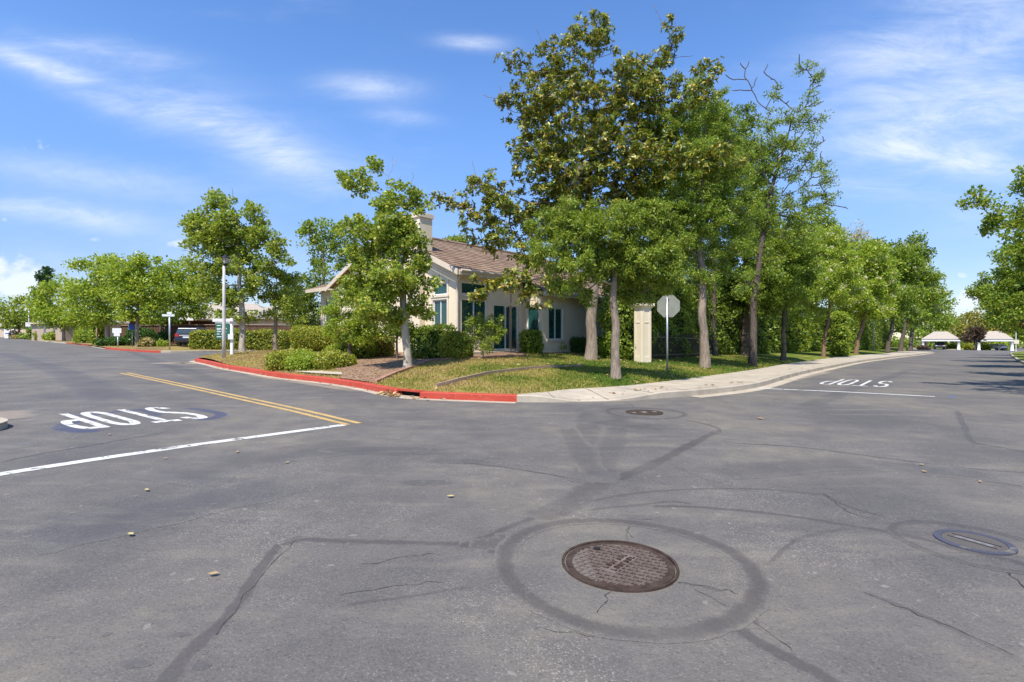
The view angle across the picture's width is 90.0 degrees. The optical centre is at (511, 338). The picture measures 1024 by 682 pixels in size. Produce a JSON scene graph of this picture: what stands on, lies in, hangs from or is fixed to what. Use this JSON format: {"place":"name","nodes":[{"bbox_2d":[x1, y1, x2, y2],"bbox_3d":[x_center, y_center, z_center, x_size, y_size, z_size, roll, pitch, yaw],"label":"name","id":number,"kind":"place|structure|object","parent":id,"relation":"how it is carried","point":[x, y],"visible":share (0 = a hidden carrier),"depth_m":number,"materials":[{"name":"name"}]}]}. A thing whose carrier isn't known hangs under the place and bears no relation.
{"place":"outdoors","nodes":[
{"label":"outdoors","id":0,"kind":"place"},
{"bbox_2d":[45,340,291,350],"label":"lawn","id":1,"kind":"structure","parent":0,"point":[173,347],"depth_m":44.66,"materials":[{"name":"green plant"}]},
{"bbox_2d":[26,266,59,313],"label":"pine tree","id":2,"kind":"object","parent":1,"relation":"on","point":[40,276],"visible":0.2,"depth_m":139.30,"materials":[{"name":"green plant"}]},
{"bbox_2d":[20,272,90,340],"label":"street tree","id":3,"kind":"object","parent":1,"relation":"on","point":[43,312],"visible":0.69,"depth_m":77.11,"materials":[{"name":"green plant"}]},
{"bbox_2d":[27,311,129,340],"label":"house","id":4,"kind":"structure","parent":1,"relation":"on","point":[57,333],"depth_m":88.42,"materials":[{"name":"beige paint"}]},
{"bbox_2d":[51,252,129,337],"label":"street tree","id":5,"kind":"object","parent":1,"relation":"on","point":[89,290],"visible":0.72,"depth_m":53.23,"materials":[{"name":"green plant"}]},
{"bbox_2d":[87,324,105,343],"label":"shrub","id":6,"kind":"object","parent":1,"relation":"on","point":[92,333],"visible":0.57,"depth_m":57.73,"materials":[{"name":"green plant"}]},
{"bbox_2d":[94,335,129,347],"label":"shrub","id":7,"kind":"object","parent":1,"relation":"on","point":[109,341],"visible":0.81,"depth_m":50.27,"materials":[{"name":"green plant"}]},
{"bbox_2d":[99,250,177,346],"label":"street tree","id":8,"kind":"object","parent":1,"relation":"on","point":[137,292],"visible":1,"depth_m":46.45,"materials":[{"name":"green plant"}]},
{"bbox_2d":[122,326,155,345],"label":"shrub","id":9,"kind":"object","parent":1,"relation":"on","point":[128,335],"visible":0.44,"depth_m":50.76,"materials":[{"name":"green plant"}]},
{"bbox_2d":[136,337,155,346],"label":"shrub","id":10,"kind":"object","parent":1,"relation":"on","point":[146,342],"visible":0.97,"depth_m":46.71,"materials":[{"name":"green plant"}]},
{"bbox_2d":[96,318,221,337],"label":"carport","id":11,"kind":"object","parent":1,"relation":"on","point":[193,321],"visible":0.18,"depth_m":62.79,"materials":[{"name":"beige paint"}]},
{"bbox_2d":[150,254,215,331],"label":"street tree","id":12,"kind":"object","parent":1,"relation":"on","point":[184,290],"visible":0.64,"depth_m":51.44,"materials":[{"name":"green plant"}]},
{"bbox_2d":[175,327,205,345],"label":"parked car","id":13,"kind":"object","parent":1,"relation":"on","point":[181,335],"visible":0.42,"depth_m":46.31,"materials":[{"name":"grey paint"}]},
{"bbox_2d":[120,324,290,344],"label":"wooden fence","id":14,"kind":"object","parent":1,"relation":"on","point":[173,329],"visible":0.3,"depth_m":52.22,"materials":[{"name":"brown wood"}]},
{"bbox_2d":[187,303,265,322],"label":"house","id":15,"kind":"structure","parent":1,"relation":"on","point":[251,306],"depth_m":66.57,"materials":[{"name":"beige paint"}]},
{"bbox_2d":[188,328,291,350],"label":"hedge","id":16,"kind":"object","parent":1,"relation":"on","point":[258,339],"visible":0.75,"depth_m":43.20,"materials":[{"name":"green plant"}]},
{"bbox_2d":[236,306,320,332],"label":"house","id":17,"kind":"structure","parent":1,"relation":"on","point":[263,321],"depth_m":57.73,"materials":[{"name":"beige paint"}]},
{"bbox_2d":[0,337,1023,681],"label":"road","id":18,"kind":"structure","parent":0,"point":[790,527],"depth_m":3.69,"materials":[{"name":"grey asphalt"}]},
{"bbox_2d":[195,358,401,394],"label":"red kerb","id":19,"kind":"structure","parent":18,"relation":"on","point":[360,384],"depth_m":15.55,"materials":[{"name":"paint"}]},
{"bbox_2d":[189,361,515,402],"bbox_3d":[-8.712,1.246,18.974,2.489,0.203,24.056,0,0,-42],"label":"gutter","id":20,"kind":"object","parent":18,"relation":"on","point":[364,390],"visible":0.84,"depth_m":13.61,"materials":[{"name":"concrete"}]},
{"bbox_2d":[397,388,425,397],"bbox_3d":[-2.319,1.253,11.716,0.794,0.180,0.190,0,0,38],"label":"storm drain","id":21,"kind":"object","parent":20,"relation":"in","point":[410,393],"visible":0.71,"depth_m":11.77,"materials":[{"name":"red paint"}]},
{"bbox_2d":[420,391,517,401],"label":"red kerb","id":22,"kind":"structure","parent":18,"relation":"on","point":[471,396],"depth_m":11.15,"materials":[{"name":"paint"}]},
{"bbox_2d":[562,540,678,592],"bbox_3d":[0.645,1.360,3.081,0.690,0.040,0.690,0,0,0],"label":"manhole cover","id":23,"kind":"object","parent":18,"relation":"on","point":[623,566],"visible":0.98,"depth_m":3.04,"materials":[{"name":"metal"}]},
{"bbox_2d":[626,410,662,414],"bbox_3d":[2.470,1.383,9.563,0.680,0.037,0.680,0,0,0],"label":"manhole cover","id":24,"kind":"object","parent":18,"relation":"on","point":[644,412],"visible":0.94,"depth_m":9.52,"materials":[{"name":"metal"}]},
{"bbox_2d":[517,352,932,401],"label":"pale kerb","id":25,"kind":"structure","parent":18,"relation":"on","point":[656,394],"depth_m":12.77,"materials":[{"name":"concrete"}]},
{"bbox_2d":[692,353,931,397],"bbox_3d":[34.177,1.760,45.563,1.557,0.724,89.283,0,0,42],"label":"gutter","id":26,"kind":"object","parent":18,"relation":"on","point":[779,383],"visible":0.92,"depth_m":17.05,"materials":[{"name":"concrete"}]},
{"bbox_2d":[897,276,959,350],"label":"street tree","id":27,"kind":"object","parent":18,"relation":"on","point":[948,303],"visible":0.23,"depth_m":94.30,"materials":[{"name":"green plant"}]},
{"bbox_2d":[933,529,1017,555],"bbox_3d":[3.146,1.392,3.487,0.430,0.035,0.430,0,0,0],"label":"valve cover","id":28,"kind":"object","parent":18,"relation":"on","point":[976,542],"visible":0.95,"depth_m":3.46,"materials":[{"name":"grey metal"}]},
{"bbox_2d":[977,331,1013,350],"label":"entrance canopy","id":29,"kind":"object","parent":18,"relation":"on","point":[994,336],"visible":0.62,"depth_m":119.95,"materials":[{"name":"tile"}]},
{"bbox_2d":[0,0,1023,339],"label":"sky","id":30,"kind":"structure","parent":0,"point":[117,117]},
{"bbox_2d":[199,347,907,395],"bbox_3d":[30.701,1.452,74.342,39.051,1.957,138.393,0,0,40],"label":"lawn","id":31,"kind":"structure","parent":0,"point":[792,357],"depth_m":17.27,"materials":[{"name":"green plant"}]},
{"bbox_2d":[212,318,236,354],"bbox_3d":[-14.055,-0.017,25.032,1.031,1.996,0.894,0,0,0],"label":"sign post","id":32,"kind":"object","parent":31,"relation":"on","point":[230,329],"visible":0.68,"depth_m":24.93,"materials":[{"name":"white wood"}]},
{"bbox_2d":[221,254,229,357],"bbox_3d":[-13.313,-1.419,23.792,0.440,5.023,0.381,0,0,0],"label":"street lamp","id":33,"kind":"object","parent":31,"relation":"on","point":[225,259],"visible":0.96,"depth_m":23.73,"materials":[{"name":"white metal"}]},
{"bbox_2d":[177,187,296,351],"bbox_3d":[-14.770,-3.715,27.472,6.318,9.003,2.842,0,0,0],"label":"sycamore tree","id":34,"kind":"object","parent":31,"relation":"on","point":[218,236],"visible":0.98,"depth_m":27.16,"materials":[{"name":"green plant"}]},
{"bbox_2d":[251,266,309,349],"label":"young tree","id":35,"kind":"object","parent":31,"relation":"on","point":[283,301],"visible":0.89,"depth_m":28.34,"materials":[{"name":"green plant"}]},
{"bbox_2d":[263,347,315,370],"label":"bush","id":36,"kind":"object","parent":31,"relation":"on","point":[275,360],"visible":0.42,"depth_m":17.39,"materials":[{"name":"green plant"}]},
{"bbox_2d":[317,351,523,381],"bbox_3d":[-3.715,0.835,22.365,8.645,0.585,16.719,0,0,-25],"label":"planting bed","id":37,"kind":"object","parent":31,"relation":"on","point":[367,370],"visible":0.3,"depth_m":16.87,"materials":[{"name":"brown soil"}]},
{"bbox_2d":[281,349,329,370],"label":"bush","id":38,"kind":"object","parent":37,"relation":"on","point":[302,361],"visible":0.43,"depth_m":16.89,"materials":[{"name":"green plant"}]},
{"bbox_2d":[288,324,347,350],"bbox_3d":[-9.952,0.039,26.786,3.120,1.650,3.628,0,0,-14],"label":"hedge","id":39,"kind":"object","parent":37,"relation":"on","point":[308,337],"visible":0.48,"depth_m":25.32,"materials":[{"name":"green plant"}]},
{"bbox_2d":[311,346,357,369],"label":"bush","id":40,"kind":"object","parent":37,"relation":"on","point":[322,360],"visible":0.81,"depth_m":16.89,"materials":[{"name":"green plant"}]},
{"bbox_2d":[315,289,388,354],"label":"tree","id":41,"kind":"object","parent":37,"relation":"on","point":[355,326],"visible":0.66,"depth_m":19.50,"materials":[{"name":"green plant"}]},
{"bbox_2d":[339,330,376,357],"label":"shrub","id":42,"kind":"object","parent":37,"relation":"on","point":[359,352],"visible":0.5,"depth_m":20.17,"materials":[{"name":"green plant"}]},
{"bbox_2d":[365,334,395,356],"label":"hedge","id":43,"kind":"object","parent":37,"relation":"on","point":[383,348],"visible":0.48,"depth_m":20.85,"materials":[{"name":"green plant"}]},
{"bbox_2d":[333,155,444,367],"bbox_3d":[-3.855,-2.402,15.692,3.528,6.742,2.365,0,0,0],"label":"sycamore tree","id":44,"kind":"object","parent":37,"relation":"on","point":[393,237],"visible":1,"depth_m":15.76,"materials":[{"name":"green plant"}]},
{"bbox_2d":[376,314,419,358],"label":"tree","id":45,"kind":"object","parent":37,"relation":"on","point":[397,333],"visible":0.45,"depth_m":19.37,"materials":[{"name":"green plant"}]},
{"bbox_2d":[410,322,456,358],"bbox_3d":[-3.013,0.180,19.733,1.995,1.638,1.458,0,0,0],"label":"hedge","id":46,"kind":"object","parent":37,"relation":"on","point":[427,336],"visible":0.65,"depth_m":19.29,"materials":[{"name":"green plant"}]},
{"bbox_2d":[437,330,473,359],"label":"shrub","id":47,"kind":"object","parent":37,"relation":"on","point":[456,345],"visible":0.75,"depth_m":18.50,"materials":[{"name":"green plant"}]},
{"bbox_2d":[373,354,526,382],"bbox_3d":[-2.312,0.934,17.224,1.963,0.637,8.160,0,0,30],"label":"brick edging","id":48,"kind":"object","parent":31,"relation":"on","point":[404,369],"visible":0.48,"depth_m":17.20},
{"bbox_2d":[305,212,608,354],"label":"house","id":49,"kind":"structure","parent":31,"relation":"on","point":[455,265],"depth_m":23.13,"materials":[{"name":"paint"}]},
{"bbox_2d":[430,280,448,297],"bbox_3d":[-3.014,-2.100,21.550,1.190,0.700,0.152,0,0,43],"label":"window","id":50,"kind":"structure","parent":49,"relation":"in","point":[443,291],"depth_m":21.49,"materials":[{"name":"white glass"}]},
{"bbox_2d":[431,296,448,330],"bbox_3d":[-3.014,-1.025,21.550,1.190,1.450,0.152,0,0,43],"label":"window","id":51,"kind":"structure","parent":49,"relation":"in","point":[441,306],"depth_m":21.56,"materials":[{"name":"white glass"}]},
{"bbox_2d":[459,296,488,336],"bbox_3d":[-1.592,-0.925,21.504,0.152,1.650,1.720,0,0,43],"label":"window","id":52,"kind":"structure","parent":49,"relation":"in","point":[472,308],"depth_m":21.40,"materials":[{"name":"white glass"}]},
{"bbox_2d":[459,279,489,297],"bbox_3d":[-1.592,-2.100,21.504,0.152,0.700,1.720,0,0,43],"label":"window","id":53,"kind":"structure","parent":49,"relation":"in","point":[465,286],"depth_m":21.27,"materials":[{"name":"white glass"}]},
{"bbox_2d":[492,302,519,349],"bbox_3d":[-0.287,-0.565,22.925,0.122,2.090,1.800,0,0,43],"label":"patio door","id":54,"kind":"structure","parent":49,"relation":"in","point":[501,308],"depth_m":23.08,"materials":[{"name":"white glass"}]},
{"bbox_2d":[525,304,540,330],"bbox_3d":[0.957,-0.740,23.315,0.990,1.680,0.152,0,0,43],"label":"window","id":55,"kind":"structure","parent":49,"relation":"in","point":[532,316],"depth_m":23.37,"materials":[{"name":"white glass"}]},
{"bbox_2d":[547,305,565,341],"bbox_3d":[2.014,-0.700,23.684,0.152,1.660,1.350,0,0,43],"label":"window","id":56,"kind":"structure","parent":49,"relation":"in","point":[554,316],"depth_m":23.78,"materials":[{"name":"white glass"}]},
{"bbox_2d":[459,312,507,357],"bbox_3d":[-1.019,-0.126,18.530,1.752,1.804,1.273,0,0,-22],"label":"flowering shrub","id":57,"kind":"object","parent":31,"relation":"on","point":[496,334],"visible":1,"depth_m":18.44,"materials":[{"name":"green plant"}]},
{"bbox_2d":[435,365,557,386],"bbox_3d":[-0.214,1.020,14.046,0.226,0.412,5.325,0,0,36],"label":"timber edging","id":58,"kind":"object","parent":31,"relation":"on","point":[449,382],"visible":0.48,"depth_m":13.53,"materials":[{"name":"brown wood"}]},
{"bbox_2d":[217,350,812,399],"bbox_3d":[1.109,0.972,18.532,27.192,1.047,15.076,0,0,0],"label":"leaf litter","id":59,"kind":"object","parent":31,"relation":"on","point":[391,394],"visible":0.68,"depth_m":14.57,"materials":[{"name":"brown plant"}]},
{"bbox_2d":[519,328,544,353],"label":"shrub","id":60,"kind":"object","parent":31,"relation":"on","point":[530,340],"visible":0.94,"depth_m":22.25,"materials":[{"name":"green plant"}]},
{"bbox_2d":[545,352,584,353],"bbox_3d":[4.663,0.693,25.991,0.800,0.168,8.998,0,0,43],"label":"house bed","id":61,"kind":"object","parent":31,"relation":"on","point":[563,353],"visible":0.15,"depth_m":23.50,"materials":[{"name":"brown plant"}]},
{"bbox_2d":[569,336,585,352],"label":"hedge","id":62,"kind":"object","parent":61,"relation":"on","point":[578,345],"visible":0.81,"depth_m":24.15,"materials":[{"name":"green plant"}]},
{"bbox_2d":[428,4,746,359],"bbox_3d":[2.868,-6.258,19.654,12.012,14.307,4.922,0,0,0],"label":"magnolia tree","id":63,"kind":"object","parent":31,"relation":"on","point":[554,156],"visible":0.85,"depth_m":19.64,"materials":[{"name":"green plant"}]},
{"bbox_2d":[522,194,698,378],"bbox_3d":[2.752,-1.444,14.581,5.074,5.221,2.568,0,0,-7],"label":"street tree","id":64,"kind":"object","parent":31,"relation":"on","point":[588,227],"visible":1,"depth_m":14.17,"materials":[{"name":"green plant"}]},
{"bbox_2d":[596,257,672,360],"bbox_3d":[5.461,-1.262,22.893,2.636,5.405,5.104,0,0,39],"label":"tall hedge","id":65,"kind":"object","parent":31,"relation":"on","point":[626,342],"visible":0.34,"depth_m":21.70,"materials":[{"name":"green plant"}]},
{"bbox_2d":[631,303,654,362],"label":"gate pillar","id":66,"kind":"structure","parent":31,"relation":"on","point":[642,332],"depth_m":20.50,"materials":[{"name":"paint"}]},
{"bbox_2d":[657,295,679,370],"bbox_3d":[5.320,-0.086,17.439,0.760,2.825,0.083,0,0,30],"label":"stop sign","id":67,"kind":"object","parent":31,"relation":"on","point":[668,306],"visible":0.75,"depth_m":17.43,"materials":[{"name":"metal"}]},
{"bbox_2d":[652,276,698,356],"bbox_3d":[8.080,-1.117,26.101,2.677,5.103,4.834,0,0,36],"label":"tall hedge","id":68,"kind":"object","parent":31,"relation":"on","point":[680,321],"visible":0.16,"depth_m":25.80,"materials":[{"name":"green plant"}]},
{"bbox_2d":[630,177,726,310],"bbox_3d":[7.995,-3.881,27.006,6.375,9.802,3.501,0,0,0],"label":"tree","id":69,"kind":"object","parent":31,"relation":"on","point":[692,299],"visible":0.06,"depth_m":26.69,"materials":[{"name":"green plant"}]},
{"bbox_2d":[651,332,718,359],"bbox_3d":[8.755,0.357,25.943,0.127,1.335,11.771,0,0,38],"label":"picket fence","id":70,"kind":"object","parent":31,"relation":"on","point":[660,354],"visible":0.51,"depth_m":24.86,"materials":[{"name":"black metal"}]},
{"bbox_2d":[676,64,709,264],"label":"poplar tree","id":71,"kind":"object","parent":31,"relation":"on","point":[694,80],"visible":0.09,"depth_m":29.50,"materials":[{"name":"green plant"}]},
{"bbox_2d":[628,97,766,368],"bbox_3d":[7.360,-4.282,20.238,5.546,10.923,2.894,0,0,0],"label":"street tree","id":72,"kind":"object","parent":31,"relation":"on","point":[699,214],"visible":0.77,"depth_m":20.09,"materials":[{"name":"green plant"}]},
{"bbox_2d":[685,277,723,355],"bbox_3d":[10.609,-1.107,29.527,2.527,5.228,5.086,0,0,42],"label":"tall hedge","id":73,"kind":"object","parent":31,"relation":"on","point":[709,303],"visible":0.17,"depth_m":29.10,"materials":[{"name":"green plant"}]},
{"bbox_2d":[701,84,735,355],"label":"poplar tree","id":74,"kind":"object","parent":31,"relation":"on","point":[713,295],"visible":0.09,"depth_m":29.79,"materials":[{"name":"green plant"}]},
{"bbox_2d":[716,283,749,354],"bbox_3d":[13.954,-1.203,33.726,2.420,5.191,7.375,0,0,39],"label":"tall hedge","id":75,"kind":"object","parent":31,"relation":"on","point":[729,331],"visible":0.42,"depth_m":32.40,"materials":[{"name":"green plant"}]},
{"bbox_2d":[705,101,799,355],"bbox_3d":[14.772,-6.965,32.943,6.934,16.381,3.735,0,0,0],"label":"tree","id":76,"kind":"object","parent":31,"relation":"on","point":[744,328],"visible":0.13,"depth_m":32.58,"materials":[{"name":"green plant"}]},
{"bbox_2d":[739,309,781,353],"bbox_3d":[19.278,-1.115,40.251,2.698,5.678,9.844,0,0,39],"label":"tall hedge","id":77,"kind":"object","parent":31,"relation":"on","point":[768,337],"visible":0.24,"depth_m":39.98,"materials":[{"name":"green plant"}]},
{"bbox_2d":[737,223,829,360],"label":"street tree","id":78,"kind":"object","parent":31,"relation":"on","point":[784,282],"visible":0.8,"depth_m":30.26,"materials":[{"name":"green plant"}]},
{"bbox_2d":[725,54,847,365],"bbox_3d":[13.065,-6.094,24.386,6.035,14.804,2.643,0,0,0],"label":"street tree","id":79,"kind":"object","parent":31,"relation":"on","point":[760,154],"visible":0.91,"depth_m":24.37,"materials":[{"name":"green plant"}]},
{"bbox_2d":[775,305,815,352],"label":"tall hedge","id":80,"kind":"object","parent":31,"relation":"on","point":[799,336],"visible":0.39,"depth_m":47.52,"materials":[{"name":"green plant"}]},
{"bbox_2d":[780,200,845,252],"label":"tree","id":81,"kind":"object","parent":31,"relation":"on","point":[825,220],"visible":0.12,"depth_m":51.16,"materials":[{"name":"green plant"}]},
{"bbox_2d":[810,307,834,351],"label":"tall hedge","id":82,"kind":"object","parent":31,"relation":"on","point":[818,337],"visible":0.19,"depth_m":54.14,"materials":[{"name":"green plant"}]},
{"bbox_2d":[787,223,869,356],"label":"street tree","id":83,"kind":"object","parent":31,"relation":"on","point":[838,291],"visible":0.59,"depth_m":40.04,"materials":[{"name":"green plant"}]},
{"bbox_2d":[828,310,852,356],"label":"ivy column","id":84,"kind":"structure","parent":31,"relation":"on","point":[841,337],"depth_m":45.25,"materials":[{"name":"green plant"}]},
{"bbox_2d":[848,314,867,349],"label":"tall hedge","id":85,"kind":"object","parent":31,"relation":"on","point":[854,326],"visible":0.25,"depth_m":68.24,"materials":[{"name":"green plant"}]},
{"bbox_2d":[842,219,879,250],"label":"weeping tree","id":86,"kind":"object","parent":31,"relation":"on","point":[859,234],"visible":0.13,"depth_m":71.41,"materials":[{"name":"green plant"}]},
{"bbox_2d":[828,235,903,353],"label":"street tree","id":87,"kind":"object","parent":31,"relation":"on","point":[880,288],"visible":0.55,"depth_m":52.99,"materials":[{"name":"green plant"}]},
{"bbox_2d":[863,319,889,349],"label":"tall hedge","id":88,"kind":"object","parent":31,"relation":"on","point":[881,334],"visible":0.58,"depth_m":80.28,"materials":[{"name":"green plant"}]},
{"bbox_2d":[855,229,937,268],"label":"tree","id":89,"kind":"object","parent":31,"relation":"on","point":[927,252],"visible":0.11,"depth_m":90.22,"materials":[{"name":"green plant"}]},
{"bbox_2d":[864,241,930,352],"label":"street tree","id":90,"kind":"object","parent":31,"relation":"on","point":[904,254],"visible":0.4,"depth_m":65.93,"materials":[{"name":"green plant"}]},
{"bbox_2d":[889,257,951,350],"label":"street tree","id":91,"kind":"object","parent":31,"relation":"on","point":[928,278],"visible":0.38,"depth_m":78.92,"materials":[{"name":"green plant"}]},
{"bbox_2d":[527,351,925,398],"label":"pavement","id":92,"kind":"structure","parent":0,"point":[741,377],"depth_m":15.13,"materials":[{"name":"concrete"}]},
{"bbox_2d":[1012,351,1023,360],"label":"opposite verge","id":93,"kind":"structure","parent":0,"point":[1019,355],"depth_m":58.54,"materials":[{"name":"green plant"}]},
{"bbox_2d":[954,165,1023,237],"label":"street tree","id":94,"kind":"object","parent":93,"relation":"on","point":[992,221],"visible":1,"depth_m":14.47,"materials":[{"name":"green plant"}]},
{"bbox_2d":[963,271,1023,326],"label":"street tree","id":95,"kind":"object","parent":93,"relation":"on","point":[978,289],"visible":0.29,"depth_m":38.65,"materials":[{"name":"green plant"}]},
{"bbox_2d":[973,241,1023,330],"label":"street tree","id":96,"kind":"object","parent":93,"relation":"on","point":[1015,294],"visible":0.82,"depth_m":28.92,"materials":[{"name":"green plant"}]},
{"bbox_2d":[991,213,1023,287],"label":"street tree","id":97,"kind":"object","parent":93,"relation":"on","point":[1015,248],"visible":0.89,"depth_m":20.94,"materials":[{"name":"green plant"}]},
{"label":"entrance verge","id":98,"kind":"structure","parent":0,"visible":0},
{"bbox_2d":[906,314,959,345],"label":"tree","id":99,"kind":"object","parent":98,"relation":"on","point":[935,325],"visible":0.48,"depth_m":148.83,"materials":[{"name":"green plant"}]},
{"bbox_2d":[921,331,960,349],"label":"entrance canopy","id":100,"kind":"object","parent":98,"relation":"on","point":[941,336],"visible":0.77,"depth_m":126.13,"materials":[{"name":"tile"}]},
{"bbox_2d":[944,307,1013,344],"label":"tree","id":101,"kind":"object","parent":98,"relation":"on","point":[960,330],"visible":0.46,"depth_m":133.48,"materials":[{"name":"green plant"}]},
{"bbox_2d":[980,325,1023,346],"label":"tree","id":102,"kind":"object","parent":98,"relation":"on","point":[1019,337],"visible":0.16,"depth_m":164.22,"materials":[{"name":"green plant"}]},
{"bbox_3d":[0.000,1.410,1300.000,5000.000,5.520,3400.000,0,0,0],"label":"ground","id":103,"kind":"structure","parent":0,"visible":0},
{"bbox_2d":[0,292,34,331],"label":"street tree","id":104,"kind":"object","parent":103,"relation":"on","point":[14,319],"visible":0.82,"depth_m":119.08,"materials":[{"name":"green plant"}]},
{"bbox_2d":[279,267,327,325],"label":"tree","id":105,"kind":"object","parent":103,"relation":"on","point":[310,305],"visible":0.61,"depth_m":35.63,"materials":[{"name":"green plant"}]},
{"bbox_2d":[294,216,351,291],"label":"tree","id":106,"kind":"object","parent":103,"relation":"on","point":[309,230],"visible":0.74,"depth_m":41.76,"materials":[{"name":"green plant"}]},
{"bbox_2d":[890,334,1023,347],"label":"distant trees","id":107,"kind":"object","parent":103,"relation":"on","point":[894,343],"visible":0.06,"depth_m":198.05,"materials":[{"name":"green plant"}]},
{"bbox_2d":[958,325,987,349],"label":"tree","id":108,"kind":"object","parent":103,"relation":"on","point":[976,333],"visible":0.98,"depth_m":117.63,"materials":[{"name":"brown plant"}]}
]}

